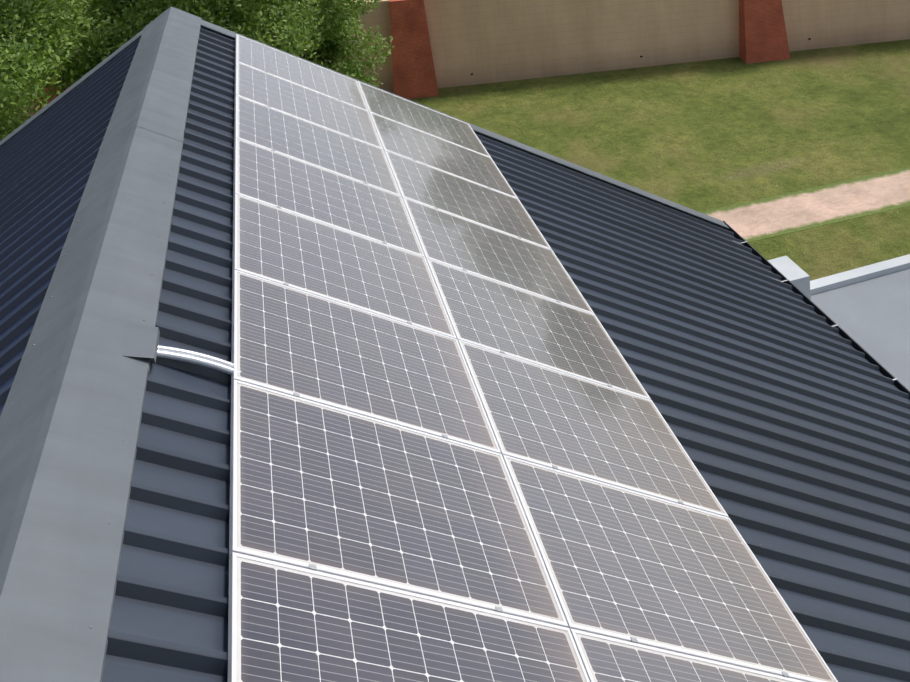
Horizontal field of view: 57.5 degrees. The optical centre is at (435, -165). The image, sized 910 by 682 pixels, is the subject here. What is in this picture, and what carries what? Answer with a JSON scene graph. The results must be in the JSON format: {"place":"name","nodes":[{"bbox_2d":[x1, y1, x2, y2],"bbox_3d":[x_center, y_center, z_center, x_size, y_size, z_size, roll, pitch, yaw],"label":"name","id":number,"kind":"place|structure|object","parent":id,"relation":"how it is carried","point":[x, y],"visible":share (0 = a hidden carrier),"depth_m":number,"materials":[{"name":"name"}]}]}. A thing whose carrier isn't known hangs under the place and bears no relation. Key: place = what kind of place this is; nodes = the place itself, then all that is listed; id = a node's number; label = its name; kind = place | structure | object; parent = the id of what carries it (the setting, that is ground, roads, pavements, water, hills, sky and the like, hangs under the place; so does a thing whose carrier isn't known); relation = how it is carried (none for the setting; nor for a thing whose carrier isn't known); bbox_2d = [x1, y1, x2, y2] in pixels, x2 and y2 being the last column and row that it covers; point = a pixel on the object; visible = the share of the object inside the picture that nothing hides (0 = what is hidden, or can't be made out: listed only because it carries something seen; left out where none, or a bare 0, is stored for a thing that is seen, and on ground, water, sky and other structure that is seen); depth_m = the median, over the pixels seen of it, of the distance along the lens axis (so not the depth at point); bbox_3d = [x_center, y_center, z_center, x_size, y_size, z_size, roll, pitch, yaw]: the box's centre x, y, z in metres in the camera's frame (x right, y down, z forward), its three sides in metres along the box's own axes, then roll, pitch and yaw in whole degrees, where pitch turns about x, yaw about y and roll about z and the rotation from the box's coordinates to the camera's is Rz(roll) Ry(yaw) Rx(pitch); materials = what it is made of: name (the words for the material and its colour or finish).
{"place":"outdoors","nodes":[
{"label":"outdoors","id":0,"kind":"place"},
{"bbox_2d":[4,0,909,280],"bbox_3d":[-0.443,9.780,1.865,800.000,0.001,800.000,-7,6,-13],"label":"ground","id":1,"kind":"structure","parent":0,"point":[708,134],"depth_m":20.74,"materials":[{"name":"green plant"}]},
{"bbox_2d":[0,0,98,140],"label":"tree","id":2,"kind":"object","parent":1,"relation":"on","point":[15,85],"depth_m":13.15,"materials":[{"name":"green plant"}]},
{"bbox_2d":[1,0,169,109],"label":"tree","id":3,"kind":"object","parent":1,"relation":"on","point":[47,85],"depth_m":18.69,"materials":[{"name":"green plant"}]},
{"bbox_2d":[23,0,324,96],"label":"tree","id":4,"kind":"object","parent":1,"relation":"on","point":[115,25],"depth_m":15.54,"materials":[{"name":"green plant"}]},
{"bbox_2d":[181,0,394,87],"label":"tree","id":5,"kind":"object","parent":1,"relation":"on","point":[335,26],"depth_m":19.81,"materials":[{"name":"green plant"}]},
{"bbox_2d":[34,0,789,113],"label":"brick piers","id":6,"kind":"structure","parent":1,"relation":"on","point":[762,34],"depth_m":24.18,"materials":[{"name":"red brick"}]},
{"bbox_2d":[5,0,909,131],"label":"boundary wall","id":7,"kind":"structure","parent":1,"relation":"on","point":[487,41],"depth_m":24.73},
{"bbox_2d":[701,167,909,242],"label":"garden path","id":8,"kind":"structure","parent":0,"point":[777,215],"depth_m":16.89,"materials":[{"name":"beige gravel"}]},
{"bbox_2d":[767,254,909,299],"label":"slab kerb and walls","id":9,"kind":"structure","parent":0,"point":[797,276],"depth_m":11.75,"materials":[{"name":"concrete"}]},
{"bbox_2d":[811,268,909,390],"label":"flat roof","id":10,"kind":"structure","parent":9,"relation":"on","point":[871,316],"depth_m":11.09,"materials":[{"name":"paint"}]},
{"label":"house","id":11,"kind":"structure","parent":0},
{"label":"fascia boards","id":12,"kind":"object","parent":11,"relation":"on","visible":0},
{"bbox_2d":[0,37,140,415],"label":"roof sheet","id":13,"kind":"object","parent":12,"relation":"on","point":[48,158],"visible":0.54,"depth_m":6.95,"materials":[{"name":"metal"}]},
{"bbox_2d":[0,7,201,681],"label":"ridge cap","id":14,"kind":"object","parent":13,"relation":"on","point":[70,418],"visible":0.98,"depth_m":3.98,"materials":[{"name":"grey metal"}]},
{"bbox_2d":[121,324,159,362],"bbox_3d":[-1.572,2.699,4.411,0.169,0.091,0.250,-7,6,-13],"label":"cap flap","id":15,"kind":"object","parent":14,"relation":"on","point":[139,341],"visible":1,"depth_m":4.41,"materials":[{"name":"grey metal"}]},
{"bbox_2d":[0,19,728,228],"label":"barge flashing","id":16,"kind":"object","parent":13,"relation":"on","point":[232,34],"visible":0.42,"depth_m":11.24,"materials":[{"name":"grey metal"}]},
{"bbox_2d":[102,26,909,681],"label":"roof sheet","id":17,"kind":"object","parent":12,"relation":"on","point":[818,542],"visible":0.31,"depth_m":6.25,"materials":[{"name":"grey metal"}]},
{"bbox_2d":[157,345,241,374],"bbox_3d":[-1.338,2.816,4.462,0.560,0.297,0.077,-6,6,-9],"label":"conduit","id":18,"kind":"object","parent":17,"relation":"on","point":[197,358],"visible":0.65,"depth_m":4.46,"materials":[{"name":"grey metal"}]},
{"bbox_2d":[235,34,367,110],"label":"solar panel","id":19,"kind":"object","parent":17,"relation":"on","point":[290,68],"visible":0.94,"depth_m":9.97,"materials":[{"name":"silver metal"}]},
{"bbox_2d":[234,61,382,148],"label":"solar panel","id":20,"kind":"object","parent":17,"relation":"on","point":[295,100],"visible":0.94,"depth_m":8.98,"materials":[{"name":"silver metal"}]},
{"bbox_2d":[233,138,424,256],"bbox_3d":[-0.938,3.073,7.064,1.436,0.895,1.002,-7,6,-13],"label":"solar panel","id":21,"kind":"object","parent":17,"relation":"on","point":[291,184],"visible":0.96,"depth_m":7.01,"materials":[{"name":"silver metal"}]},
{"bbox_2d":[232,194,456,338],"bbox_3d":[-0.705,3.144,6.084,1.436,0.895,1.002,-7,6,-13],"label":"solar panel","id":22,"kind":"object","parent":17,"relation":"on","point":[291,249],"visible":0.94,"depth_m":6.02,"materials":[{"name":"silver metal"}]},
{"bbox_2d":[231,270,500,453],"bbox_3d":[-0.471,3.216,5.104,1.436,0.895,1.002,-7,6,-13],"label":"solar panel","id":23,"kind":"object","parent":17,"relation":"on","point":[288,340],"visible":0.96,"depth_m":5.03,"materials":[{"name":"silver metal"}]},
{"bbox_2d":[229,379,567,627],"bbox_3d":[-0.238,3.288,4.124,1.436,0.895,1.002,-7,6,-13],"label":"solar panel","id":24,"kind":"object","parent":17,"relation":"on","point":[335,491],"visible":0.96,"depth_m":4.03,"materials":[{"name":"grey glass"}]},
{"bbox_2d":[228,552,589,681],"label":"solar panel","id":25,"kind":"object","parent":17,"relation":"on","point":[288,623],"visible":1,"depth_m":3.39,"materials":[{"name":"grey glass"}]},
{"bbox_2d":[357,81,490,156],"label":"solar panel","id":26,"kind":"object","parent":17,"relation":"on","point":[379,102],"visible":0.94,"depth_m":10.37,"materials":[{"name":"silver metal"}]},
{"bbox_2d":[369,112,517,198],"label":"solar panel","id":27,"kind":"object","parent":17,"relation":"on","point":[400,139],"visible":0.9,"depth_m":9.39,"materials":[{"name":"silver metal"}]},
{"bbox_2d":[11,85,906,652],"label":"screws","id":28,"kind":"object","parent":17,"relation":"attached to","point":[645,375],"visible":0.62,"depth_m":6.31,"materials":[{"name":"grey metal"}]},
{"bbox_2d":[402,197,594,314],"bbox_3d":[0.525,3.771,7.464,1.436,0.895,1.002,-7,6,-13],"label":"solar panel","id":29,"kind":"object","parent":17,"relation":"on","point":[446,238],"visible":0.9,"depth_m":7.41,"materials":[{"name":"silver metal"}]},
{"bbox_2d":[262,43,789,676],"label":"clamps","id":30,"kind":"object","parent":17,"relation":"on","point":[314,567],"visible":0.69,"depth_m":4.72,"materials":[{"name":"silver metal"}]},
{"bbox_2d":[234,95,400,195],"bbox_3d":[-1.171,3.001,8.044,1.436,0.895,1.002,-7,6,-13],"label":"solar panel","id":31,"kind":"object","parent":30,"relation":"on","point":[266,127],"visible":0.96,"depth_m":8.00,"materials":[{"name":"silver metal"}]},
{"bbox_2d":[384,150,551,249],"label":"solar panel","id":32,"kind":"object","parent":30,"relation":"on","point":[421,183],"visible":0.94,"depth_m":8.40,"materials":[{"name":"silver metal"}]},
{"bbox_2d":[426,258,650,399],"bbox_3d":[0.759,3.843,6.484,1.436,0.895,1.002,-7,6,-13],"label":"solar panel","id":33,"kind":"object","parent":17,"relation":"on","point":[487,313],"visible":0.94,"depth_m":6.43,"materials":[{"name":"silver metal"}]},
{"bbox_2d":[458,340,728,517],"bbox_3d":[0.992,3.914,5.503,1.436,0.895,1.002,-7,6,-13],"label":"solar panel","id":34,"kind":"object","parent":17,"relation":"on","point":[549,418],"visible":0.92,"depth_m":5.43,"materials":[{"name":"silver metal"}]},
{"bbox_2d":[502,455,837,681],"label":"solar panel","id":35,"kind":"object","parent":17,"relation":"on","point":[620,563],"visible":0.92,"depth_m":4.44,"materials":[{"name":"grey glass"}]},
{"bbox_2d":[570,628,804,681],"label":"solar panel","id":36,"kind":"object","parent":17,"relation":"on","point":[606,659],"visible":0.91,"depth_m":3.85,"materials":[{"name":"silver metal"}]},
{"bbox_2d":[732,240,897,380],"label":"gutter brackets","id":37,"kind":"object","parent":17,"relation":"attached to","point":[788,280],"visible":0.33,"depth_m":10.86,"materials":[{"name":"grey metal"}]},
{"bbox_2d":[723,221,909,399],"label":"gutter","id":38,"kind":"object","parent":17,"relation":"attached to","point":[857,347],"visible":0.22,"depth_m":10.17,"materials":[{"name":"black metal"}]}
]}

